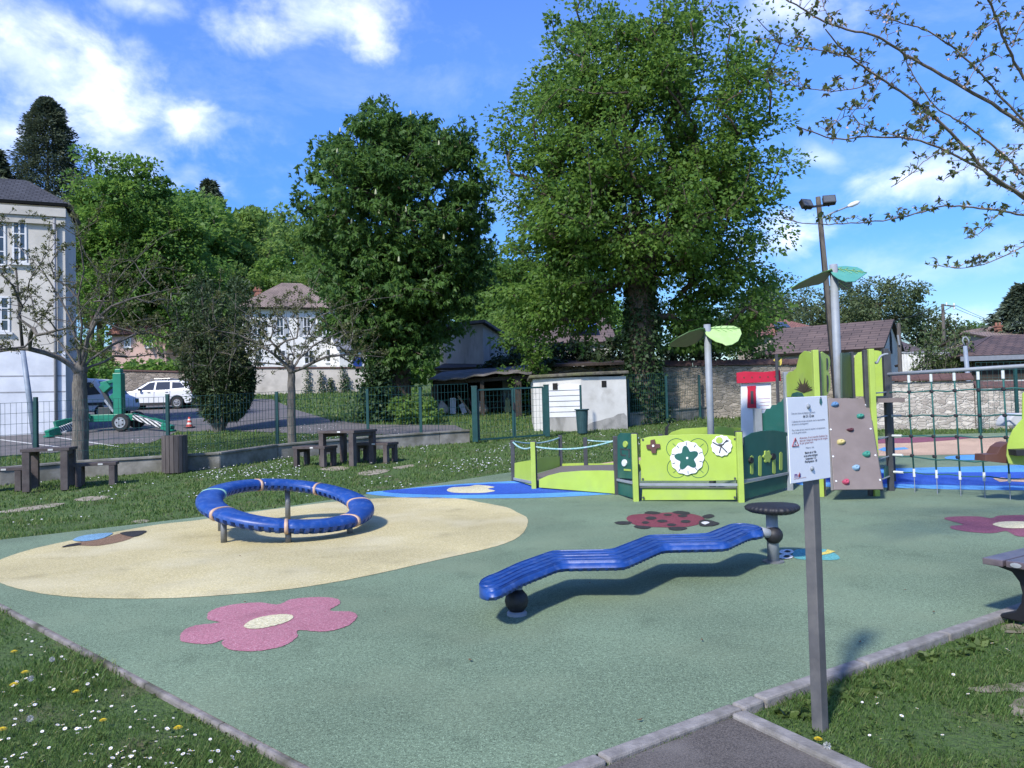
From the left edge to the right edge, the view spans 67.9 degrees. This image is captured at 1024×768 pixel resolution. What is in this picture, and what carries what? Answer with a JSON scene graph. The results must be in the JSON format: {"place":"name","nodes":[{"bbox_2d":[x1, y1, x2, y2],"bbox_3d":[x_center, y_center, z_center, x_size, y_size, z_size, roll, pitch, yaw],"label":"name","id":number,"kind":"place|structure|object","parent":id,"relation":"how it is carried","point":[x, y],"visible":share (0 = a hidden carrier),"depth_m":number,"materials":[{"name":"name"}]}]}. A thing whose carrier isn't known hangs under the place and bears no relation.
{"place":"outdoors","nodes":[
{"label":"outdoors","id":0,"kind":"place"},
{"bbox_2d":[0,432,1023,767],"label":"rubber floor","id":1,"kind":"structure","parent":0,"point":[386,636],"depth_m":5.94,"materials":[{"name":"rubber"}]},
{"bbox_2d":[195,479,373,542],"bbox_3d":[-2.963,1.619,10.032,2.255,0.637,2.250,-2,-2,0],"label":"balance ring","id":2,"kind":"object","parent":1,"relation":"on","point":[211,504],"visible":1,"depth_m":9.56,"materials":[{"name":"blue plastic"}]},
{"bbox_2d":[479,523,782,617],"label":"wave beam","id":3,"kind":"structure","parent":1,"relation":"on","point":[509,582],"depth_m":6.18,"materials":[{"name":"blue plastic"}]},
{"bbox_2d":[510,264,1023,502],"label":"play structure","id":4,"kind":"object","parent":1,"relation":"on","point":[754,447],"visible":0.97,"depth_m":12.11,"materials":[{"name":"paint"}]},
{"bbox_2d":[744,502,800,563],"bbox_3d":[2.513,1.423,7.255,0.519,0.554,0.511,-2,-2,0],"label":"stepping pod","id":5,"kind":"object","parent":1,"relation":"on","point":[771,511],"visible":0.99,"depth_m":7.21,"materials":[{"name":"metal"}]},
{"bbox_2d":[975,361,1023,432],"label":"wire fence","id":6,"kind":"object","parent":1,"relation":"on","point":[1015,392],"visible":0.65,"depth_m":20.86,"materials":[{"name":"metal"}]},
{"bbox_2d":[0,335,1023,767],"bbox_3d":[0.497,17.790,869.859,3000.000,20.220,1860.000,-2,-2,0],"label":"ground","id":7,"kind":"structure","parent":0,"point":[956,743],"depth_m":4.72,"materials":[{"name":"plant"}]},
{"bbox_2d":[0,148,14,178],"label":"conifer","id":8,"kind":"object","parent":7,"relation":"on","point":[4,171],"visible":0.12,"depth_m":76.62,"materials":[{"name":"green plant"}]},
{"bbox_2d":[0,466,21,490],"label":"picnic bench","id":9,"kind":"object","parent":7,"relation":"on","point":[17,470],"visible":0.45,"depth_m":15.31,"materials":[{"name":"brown wood"}]},
{"bbox_2d":[0,178,80,435],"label":"townhouse","id":10,"kind":"structure","parent":7,"relation":"on","point":[51,379],"depth_m":29.64,"materials":[{"name":"paint"}]},
{"bbox_2d":[0,223,8,268],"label":"window","id":11,"kind":"structure","parent":10,"relation":"in","point":[2,235],"depth_m":29.28,"materials":[{"name":"white glass"}]},
{"bbox_2d":[0,296,12,334],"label":"window","id":12,"kind":"structure","parent":10,"relation":"in","point":[6,322],"depth_m":29.22,"materials":[{"name":"white glass"}]},
{"bbox_2d":[9,223,29,265],"bbox_3d":[-19.106,-5.504,29.469,0.685,1.791,0.140,-1,-2,-23],"label":"window","id":13,"kind":"structure","parent":10,"relation":"in","point":[23,229],"depth_m":29.50,"materials":[{"name":"white glass"}]},
{"bbox_2d":[3,95,89,294],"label":"giant conifer","id":14,"kind":"object","parent":7,"relation":"on","point":[45,116],"visible":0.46,"depth_m":77.44,"materials":[{"name":"green plant"}]},
{"bbox_2d":[20,446,77,492],"bbox_3d":[-9.411,1.722,15.473,0.860,0.850,0.801,-1,-2,-19],"label":"picnic table","id":15,"kind":"object","parent":7,"relation":"on","point":[30,468],"visible":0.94,"depth_m":15.23,"materials":[{"name":"brown wood"}]},
{"bbox_2d":[77,327,111,361],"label":"green bush","id":16,"kind":"object","parent":7,"relation":"on","point":[99,347],"visible":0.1,"depth_m":65.78,"materials":[{"name":"green plant"}]},
{"bbox_2d":[73,461,118,486],"bbox_3d":[-8.661,1.876,15.855,0.780,0.480,0.421,-1,-2,-19],"label":"picnic bench","id":17,"kind":"object","parent":7,"relation":"on","point":[80,474],"visible":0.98,"depth_m":15.76,"materials":[{"name":"brown wood"}]},
{"bbox_2d":[0,197,205,460],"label":"bare tree","id":18,"kind":"object","parent":7,"relation":"on","point":[79,368],"visible":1,"depth_m":19.92,"materials":[{"name":"grey plant"}]},
{"bbox_2d":[86,356,125,378],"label":"green bush","id":19,"kind":"object","parent":7,"relation":"on","point":[92,371],"visible":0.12,"depth_m":57.59,"materials":[{"name":"green plant"}]},
{"bbox_2d":[95,362,148,379],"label":"green bush","id":20,"kind":"object","parent":7,"relation":"on","point":[103,372],"visible":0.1,"depth_m":50.69,"materials":[{"name":"green plant"}]},
{"bbox_2d":[54,143,233,352],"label":"leafy tree","id":21,"kind":"object","parent":7,"relation":"on","point":[151,211],"visible":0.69,"depth_m":65.47,"materials":[{"name":"green plant"}]},
{"bbox_2d":[124,358,168,369],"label":"green bush","id":22,"kind":"object","parent":7,"relation":"on","point":[152,364],"visible":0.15,"depth_m":51.36,"materials":[{"name":"green plant"}]},
{"bbox_2d":[107,310,193,367],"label":"pink house","id":23,"kind":"structure","parent":7,"relation":"on","point":[116,334],"depth_m":66.15,"materials":[{"name":"red concrete"}]},
{"bbox_2d":[123,369,183,391],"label":"stone wall","id":24,"kind":"structure","parent":7,"relation":"on","point":[135,379],"depth_m":47.05,"materials":[{"name":"beige stone"}]},
{"bbox_2d":[0,603,309,767],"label":"kerb","id":25,"kind":"structure","parent":7,"relation":"on","point":[281,758],"depth_m":4.18,"materials":[{"name":"concrete"}]},
{"bbox_2d":[161,435,187,473],"bbox_3d":[-7.790,1.617,17.554,0.550,0.866,0.555,-2,-2,0],"label":"litter bin","id":26,"kind":"object","parent":7,"relation":"on","point":[174,450],"visible":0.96,"depth_m":17.32,"materials":[{"name":"brown wood"}]},
{"bbox_2d":[124,189,251,277],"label":"slope tree","id":27,"kind":"object","parent":7,"relation":"on","point":[221,243],"visible":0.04,"depth_m":85.77,"materials":[{"name":"green plant"}]},
{"bbox_2d":[197,178,227,208],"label":"conifer","id":28,"kind":"object","parent":7,"relation":"on","point":[210,186],"visible":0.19,"depth_m":125.22,"materials":[{"name":"green plant"}]},
{"bbox_2d":[163,268,274,431],"bbox_3d":[-10.825,-1.210,28.549,3.656,6.167,3.497,-2,-2,21],"label":"yew tree","id":29,"kind":"object","parent":7,"relation":"on","point":[225,380],"visible":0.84,"depth_m":27.92,"materials":[{"name":"green plant"}]},
{"bbox_2d":[0,399,463,455],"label":"parking lot","id":30,"kind":"structure","parent":7,"relation":"on","point":[148,433],"depth_m":29.24,"materials":[{"name":"asphalt"}]},
{"bbox_2d":[15,269,32,447],"bbox_3d":[-15.701,-0.861,24.563,0.790,5.867,0.200,-2,-2,2],"label":"lamp post","id":31,"kind":"object","parent":30,"relation":"on","point":[29,399],"visible":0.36,"depth_m":24.47,"materials":[{"name":"metal"}]},
{"bbox_2d":[43,369,175,436],"bbox_3d":[-15.255,0.666,29.422,4.499,2.566,2.497,-1,-2,-14],"label":"trailer lift","id":32,"kind":"object","parent":30,"relation":"on","point":[133,419],"visible":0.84,"depth_m":29.74,"materials":[{"name":"metal"}]},
{"bbox_2d":[87,378,139,414],"bbox_3d":[-20.876,0.746,37.029,4.713,1.950,1.925,-2,-2,6],"label":"parked van","id":33,"kind":"object","parent":30,"relation":"on","point":[94,392],"visible":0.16,"depth_m":36.04,"materials":[{"name":"blue paint"}]},
{"bbox_2d":[127,378,197,408],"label":"parked car","id":34,"kind":"object","parent":30,"relation":"on","point":[160,388],"visible":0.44,"depth_m":41.97,"materials":[{"name":"white paint"}]},
{"bbox_2d":[0,429,469,484],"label":"wall","id":35,"kind":"structure","parent":7,"relation":"on","point":[49,471],"depth_m":18.48,"materials":[{"name":"concrete"}]},
{"bbox_2d":[0,384,468,466],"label":"wire fence","id":36,"kind":"object","parent":35,"relation":"on","point":[36,422],"visible":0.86,"depth_m":18.70,"materials":[{"name":"metal"}]},
{"bbox_2d":[206,260,263,348],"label":"slope tree","id":37,"kind":"object","parent":7,"relation":"on","point":[233,273],"visible":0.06,"depth_m":79.65,"materials":[{"name":"green plant"}]},
{"bbox_2d":[204,198,292,270],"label":"slope tree","id":38,"kind":"object","parent":7,"relation":"on","point":[253,227],"visible":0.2,"depth_m":95.42,"materials":[{"name":"green plant"}]},
{"bbox_2d":[218,237,286,290],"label":"slope tree","id":39,"kind":"object","parent":7,"relation":"on","point":[247,257],"visible":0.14,"depth_m":89.94,"materials":[{"name":"green plant"}]},
{"bbox_2d":[242,201,309,261],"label":"slope tree","id":40,"kind":"object","parent":7,"relation":"on","point":[282,216],"visible":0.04,"depth_m":115.90,"materials":[{"name":"green plant"}]},
{"bbox_2d":[248,254,306,294],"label":"slope tree","id":41,"kind":"object","parent":7,"relation":"on","point":[274,262],"visible":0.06,"depth_m":84.17,"materials":[{"name":"green plant"}]},
{"bbox_2d":[168,268,402,442],"bbox_3d":[-6.950,-0.511,22.631,7.407,5.409,4.844,-2,-2,0],"label":"bare tree","id":42,"kind":"object","parent":7,"relation":"on","point":[289,366],"visible":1,"depth_m":22.38,"materials":[{"name":"grey plant"}]},
{"bbox_2d":[240,283,330,366],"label":"villa","id":43,"kind":"object","parent":7,"relation":"on","point":[280,289],"visible":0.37,"depth_m":63.60,"materials":[{"name":"paint"}]},
{"bbox_2d":[260,221,320,267],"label":"slope tree","id":44,"kind":"object","parent":7,"relation":"on","point":[290,236],"visible":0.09,"depth_m":107.83,"materials":[{"name":"green plant"}]},
{"bbox_2d":[255,264,326,291],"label":"slope tree","id":45,"kind":"object","parent":7,"relation":"on","point":[291,278],"visible":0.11,"depth_m":81.90,"materials":[{"name":"green plant"}]},
{"bbox_2d":[288,241,321,273],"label":"slope tree","id":46,"kind":"object","parent":7,"relation":"on","point":[297,261],"visible":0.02,"depth_m":95.56,"materials":[{"name":"green plant"}]},
{"bbox_2d":[254,367,371,394],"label":"terrace wall","id":47,"kind":"structure","parent":7,"relation":"on","point":[273,383],"depth_m":55.05,"materials":[{"name":"paint"}]},
{"bbox_2d":[292,445,337,466],"bbox_3d":[-4.680,1.710,18.048,0.950,0.480,0.501,-2,-2,24],"label":"picnic bench","id":48,"kind":"object","parent":7,"relation":"on","point":[305,449],"visible":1,"depth_m":17.99,"materials":[{"name":"brown wood"}]},
{"bbox_2d":[328,337,363,366],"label":"annexe","id":49,"kind":"structure","parent":7,"relation":"on","point":[341,361],"depth_m":61.77,"materials":[{"name":"paint"}]},
{"bbox_2d":[317,429,376,465],"bbox_3d":[-3.921,1.512,18.143,1.050,0.830,0.951,-2,-2,24],"label":"picnic table","id":50,"kind":"object","parent":7,"relation":"on","point":[353,434],"visible":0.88,"depth_m":18.04,"materials":[{"name":"brown wood"}]},
{"bbox_2d":[330,363,401,422],"bbox_3d":[-5.551,0.365,30.154,3.569,2.467,2.225,-2,-2,0],"label":"shrub","id":51,"kind":"object","parent":7,"relation":"on","point":[376,376],"visible":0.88,"depth_m":30.47,"materials":[{"name":"green plant"}]},
{"bbox_2d":[356,442,398,462],"bbox_3d":[-3.317,1.661,18.511,1.000,0.480,0.501,-2,-2,24],"label":"picnic bench","id":52,"kind":"object","parent":7,"relation":"on","point":[387,446],"visible":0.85,"depth_m":18.45,"materials":[{"name":"brown wood"}]},
{"bbox_2d":[288,93,509,407],"bbox_3d":[-4.706,-5.138,32.261,9.379,13.730,8.847,-2,-2,0],"label":"horse chestnut","id":53,"kind":"object","parent":7,"relation":"on","point":[428,271],"visible":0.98,"depth_m":30.32,"materials":[{"name":"green plant"}]},
{"bbox_2d":[387,340,439,396],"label":"green bush","id":54,"kind":"object","parent":7,"relation":"on","point":[424,374],"visible":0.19,"depth_m":46.77,"materials":[{"name":"green plant"}]},
{"bbox_2d":[386,391,444,424],"bbox_3d":[-3.773,0.971,29.535,2.266,1.415,1.983,-2,-2,0],"label":"pale shrub","id":55,"kind":"object","parent":7,"relation":"on","point":[410,412],"visible":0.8,"depth_m":29.17,"materials":[{"name":"green plant"}]},
{"bbox_2d":[439,319,515,370],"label":"concrete building","id":56,"kind":"structure","parent":7,"relation":"on","point":[473,349],"depth_m":39.14,"materials":[{"name":"concrete"}]},
{"bbox_2d":[34,416,926,521],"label":"daisies","id":57,"kind":"object","parent":7,"relation":"on","point":[346,460],"visible":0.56,"depth_m":17.30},
{"bbox_2d":[428,365,534,416],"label":"open shed","id":58,"kind":"structure","parent":7,"relation":"on","point":[478,378],"depth_m":34.26,"materials":[{"name":"brown wood"}]},
{"bbox_2d":[474,347,525,406],"bbox_3d":[-0.440,-0.283,36.502,2.748,3.210,2.223,-3,-2,44],"label":"dark bush","id":59,"kind":"object","parent":7,"relation":"on","point":[497,361],"visible":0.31,"depth_m":36.10,"materials":[{"name":"green plant"}]},
{"bbox_2d":[455,237,546,354],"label":"slope tree","id":60,"kind":"object","parent":7,"relation":"on","point":[505,271],"visible":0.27,"depth_m":64.96,"materials":[{"name":"green plant"}]},
{"bbox_2d":[486,303,531,355],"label":"slope tree","id":61,"kind":"object","parent":7,"relation":"on","point":[499,326],"visible":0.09,"depth_m":57.03,"materials":[{"name":"green plant"}]},
{"bbox_2d":[471,384,549,441],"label":"gate","id":62,"kind":"structure","parent":7,"relation":"on","point":[476,413],"depth_m":22.98,"materials":[{"name":"green metal"}]},
{"bbox_2d":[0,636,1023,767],"bbox_3d":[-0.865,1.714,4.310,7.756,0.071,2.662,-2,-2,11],"label":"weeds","id":63,"kind":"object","parent":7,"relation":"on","point":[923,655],"visible":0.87,"depth_m":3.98,"materials":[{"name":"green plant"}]},
{"bbox_2d":[486,310,557,411],"bbox_3d":[0.455,-0.949,31.980,2.923,4.406,2.808,-1,-2,-26],"label":"sapling","id":64,"kind":"object","parent":7,"relation":"on","point":[534,360],"visible":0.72,"depth_m":31.68,"materials":[{"name":"green plant"}]},
{"bbox_2d":[434,357,629,388],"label":"roof","id":65,"kind":"structure","parent":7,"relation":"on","point":[584,366],"depth_m":36.96,"materials":[{"name":"tile"}]},
{"bbox_2d":[510,335,567,374],"bbox_3d":[1.208,-0.756,38.010,3.263,3.683,3.491,-2,-2,0],"label":"dark bush","id":66,"kind":"object","parent":7,"relation":"on","point":[551,363],"visible":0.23,"depth_m":37.60,"materials":[{"name":"green plant"}]},
{"bbox_2d":[528,318,614,366],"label":"tiled house","id":67,"kind":"structure","parent":7,"relation":"on","point":[600,335],"depth_m":52.67,"materials":[{"name":"brown tile"}]},
{"bbox_2d":[534,325,613,366],"bbox_3d":[3.026,-1.056,38.700,4.259,4.588,3.365,-2,-2,0],"label":"dark bush","id":68,"kind":"object","parent":7,"relation":"on","point":[571,348],"visible":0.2,"depth_m":38.36,"materials":[{"name":"green plant"}]},
{"bbox_2d":[527,370,628,430],"bbox_3d":[2.272,0.861,26.994,3.346,2.443,3.929,-2,-2,0],"label":"white cabin","id":69,"kind":"object","parent":7,"relation":"on","point":[604,398],"visible":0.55,"depth_m":25.35,"materials":[{"name":"paint"}]},
{"bbox_2d":[574,385,588,433],"bbox_3d":[2.220,0.849,24.170,0.467,1.650,0.467,-3,-2,37],"label":"park bin","id":70,"kind":"object","parent":7,"relation":"on","point":[582,419],"visible":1,"depth_m":24.02,"materials":[{"name":"metal"}]},
{"bbox_2d":[577,330,627,370],"bbox_3d":[5.080,-0.801,38.010,3.678,3.748,3.451,-2,-2,0],"label":"dark bush","id":71,"kind":"object","parent":7,"relation":"on","point":[615,342],"visible":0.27,"depth_m":37.47,"materials":[{"name":"green plant"}]},
{"bbox_2d":[603,292,626,346],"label":"slope tree","id":72,"kind":"object","parent":7,"relation":"on","point":[620,328],"visible":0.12,"depth_m":76.97,"materials":[{"name":"green plant"}]},
{"bbox_2d":[477,0,818,423],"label":"broad tree","id":73,"kind":"object","parent":7,"relation":"on","point":[576,218],"visible":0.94,"depth_m":26.45,"materials":[{"name":"green plant"}]},
{"bbox_2d":[558,696,763,767],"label":"kerb","id":74,"kind":"structure","parent":7,"relation":"on","point":[641,744],"depth_m":3.53,"materials":[{"name":"concrete"}]},
{"bbox_2d":[625,371,701,426],"bbox_3d":[5.460,0.480,26.888,3.816,1.917,0.185,0,-2,-36],"label":"wire fence","id":75,"kind":"object","parent":7,"relation":"on","point":[666,397],"visible":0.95,"depth_m":26.80,"materials":[{"name":"metal"}]},
{"bbox_2d":[627,406,706,425],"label":"wall","id":76,"kind":"structure","parent":7,"relation":"on","point":[637,419],"depth_m":27.43,"materials":[{"name":"concrete"}]},
{"bbox_2d":[660,333,721,366],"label":"dark bush","id":77,"kind":"object","parent":7,"relation":"on","point":[673,357],"visible":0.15,"depth_m":40.05,"materials":[{"name":"green plant"}]},
{"bbox_2d":[688,309,774,361],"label":"dark bush","id":78,"kind":"object","parent":7,"relation":"on","point":[749,356],"visible":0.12,"depth_m":40.67,"materials":[{"name":"green plant"}]},
{"bbox_2d":[719,283,800,358],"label":"airy tree","id":79,"kind":"object","parent":7,"relation":"on","point":[786,317],"visible":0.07,"depth_m":68.75,"materials":[{"name":"green plant"}]},
{"bbox_2d":[661,359,863,417],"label":"stone wall","id":80,"kind":"structure","parent":7,"relation":"on","point":[726,393],"depth_m":28.18,"materials":[{"name":"grey stone"}]},
{"bbox_2d":[738,319,808,359],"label":"red roof house","id":81,"kind":"structure","parent":7,"relation":"on","point":[791,324],"depth_m":62.09,"materials":[{"name":"tile"}]},
{"bbox_2d":[758,269,821,324],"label":"airy tree","id":82,"kind":"object","parent":7,"relation":"on","point":[800,310],"visible":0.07,"depth_m":83.19,"materials":[{"name":"green plant"}]},
{"bbox_2d":[733,710,870,767],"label":"path kerb","id":83,"kind":"structure","parent":7,"relation":"on","point":[808,746],"depth_m":3.41,"materials":[{"name":"concrete"}]},
{"bbox_2d":[786,396,830,732],"bbox_3d":[1.416,0.865,3.622,0.334,1.612,0.077,0,-2,-40],"label":"info sign","id":84,"kind":"object","parent":7,"relation":"on","point":[808,443],"visible":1,"depth_m":3.64,"materials":[{"name":"metal"}]},
{"bbox_2d":[784,286,843,325],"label":"airy tree","id":85,"kind":"object","parent":7,"relation":"on","point":[818,294],"visible":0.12,"depth_m":87.16,"materials":[{"name":"green plant"}]},
{"bbox_2d":[798,195,859,397],"bbox_3d":[11.413,-2.636,27.012,2.214,8.261,0.712,-2,-2,0],"label":"floodlight pole","id":86,"kind":"object","parent":7,"relation":"on","point":[827,200],"visible":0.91,"depth_m":27.07,"materials":[{"name":"grey metal"}]},
{"bbox_2d":[763,319,905,381],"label":"barn","id":87,"kind":"structure","parent":7,"relation":"on","point":[857,337],"depth_m":39.88,"materials":[{"name":"brown tile"}]},
{"bbox_2d":[807,279,883,325],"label":"airy tree","id":88,"kind":"object","parent":7,"relation":"on","point":[823,310],"visible":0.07,"depth_m":83.81,"materials":[{"name":"green plant"}]},
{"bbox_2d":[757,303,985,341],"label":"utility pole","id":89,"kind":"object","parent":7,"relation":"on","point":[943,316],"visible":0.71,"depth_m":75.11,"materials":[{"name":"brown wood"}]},
{"bbox_2d":[754,603,1020,707],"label":"kerb","id":90,"kind":"structure","parent":7,"relation":"on","point":[770,696],"depth_m":4.55,"materials":[{"name":"concrete"}]},
{"bbox_2d":[839,273,935,334],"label":"airy tree","id":91,"kind":"object","parent":7,"relation":"on","point":[890,302],"visible":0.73,"depth_m":76.62,"materials":[{"name":"green plant"}]},
{"bbox_2d":[755,0,1023,268],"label":"cherry tree","id":92,"kind":"object","parent":7,"relation":"on","point":[999,153],"visible":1,"depth_m":6.05,"materials":[{"name":"green plant"}]},
{"bbox_2d":[897,323,902,371],"bbox_3d":[12.857,-0.399,25.177,0.156,3.260,0.222,-2,-2,22],"label":"thin pole","id":93,"kind":"object","parent":7,"relation":"on","point":[899,348],"visible":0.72,"depth_m":25.19,"materials":[{"name":"grey wood"}]},
{"bbox_2d":[885,300,958,351],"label":"airy tree","id":94,"kind":"object","parent":7,"relation":"on","point":[929,320],"visible":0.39,"depth_m":79.25,"materials":[{"name":"green plant"}]},
{"bbox_2d":[902,352,948,381],"bbox_3d":[18.020,-0.343,32.510,2.442,2.207,0.090,-2,-2,24],"label":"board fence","id":95,"kind":"object","parent":7,"relation":"on","point":[906,360],"visible":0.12,"depth_m":32.90,"materials":[{"name":"wood"}]},
{"bbox_2d":[876,373,975,429],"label":"stone wall","id":96,"kind":"structure","parent":7,"relation":"on","point":[921,403],"depth_m":22.76,"materials":[{"name":"beige stone"}]},
{"bbox_2d":[905,321,978,381],"bbox_3d":[17.170,-0.657,30.566,2.916,3.803,1.855,-2,-2,0],"label":"tall shrub","id":97,"kind":"object","parent":7,"relation":"on","point":[932,360],"visible":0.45,"depth_m":30.38,"materials":[{"name":"green plant"}]},
{"bbox_2d":[932,312,980,350],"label":"airy tree","id":98,"kind":"object","parent":7,"relation":"on","point":[956,327],"visible":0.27,"depth_m":77.89,"materials":[{"name":"green plant"}]},
{"bbox_2d":[894,334,1023,388],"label":"tiled hall","id":99,"kind":"structure","parent":7,"relation":"on","point":[996,350],"depth_m":29.89,"materials":[{"name":"tile"}]},
{"bbox_2d":[938,322,1023,349],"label":"brick house","id":100,"kind":"structure","parent":7,"relation":"on","point":[981,335],"depth_m":61.09,"materials":[{"name":"tile"}]},
{"bbox_2d":[969,682,1023,692],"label":"bare soil","id":101,"kind":"structure","parent":7,"relation":"on","point":[1005,686],"depth_m":4.08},
{"bbox_2d":[973,381,1023,428],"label":"stone wall","id":102,"kind":"structure","parent":7,"relation":"on","point":[998,406],"depth_m":22.35,"materials":[{"name":"beige stone"}]},
{"bbox_2d":[979,282,1023,333],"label":"conifer","id":103,"kind":"object","parent":7,"relation":"on","point":[1009,315],"visible":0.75,"depth_m":61.65,"materials":[{"name":"green plant"}]},
{"bbox_2d":[982,548,1023,621],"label":"park bench","id":104,"kind":"object","parent":7,"relation":"on","point":[1012,561],"visible":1,"depth_m":5.15,"materials":[{"name":"grey wood"}]},
{"bbox_2d":[0,0,1023,360],"label":"sky","id":105,"kind":"structure","parent":0,"point":[231,93],"materials":[{"name":"blue"}]},
{"bbox_2d":[603,718,835,767],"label":"path","id":106,"kind":"structure","parent":0,"point":[731,743],"depth_m":3.36,"materials":[{"name":"asphalt"}]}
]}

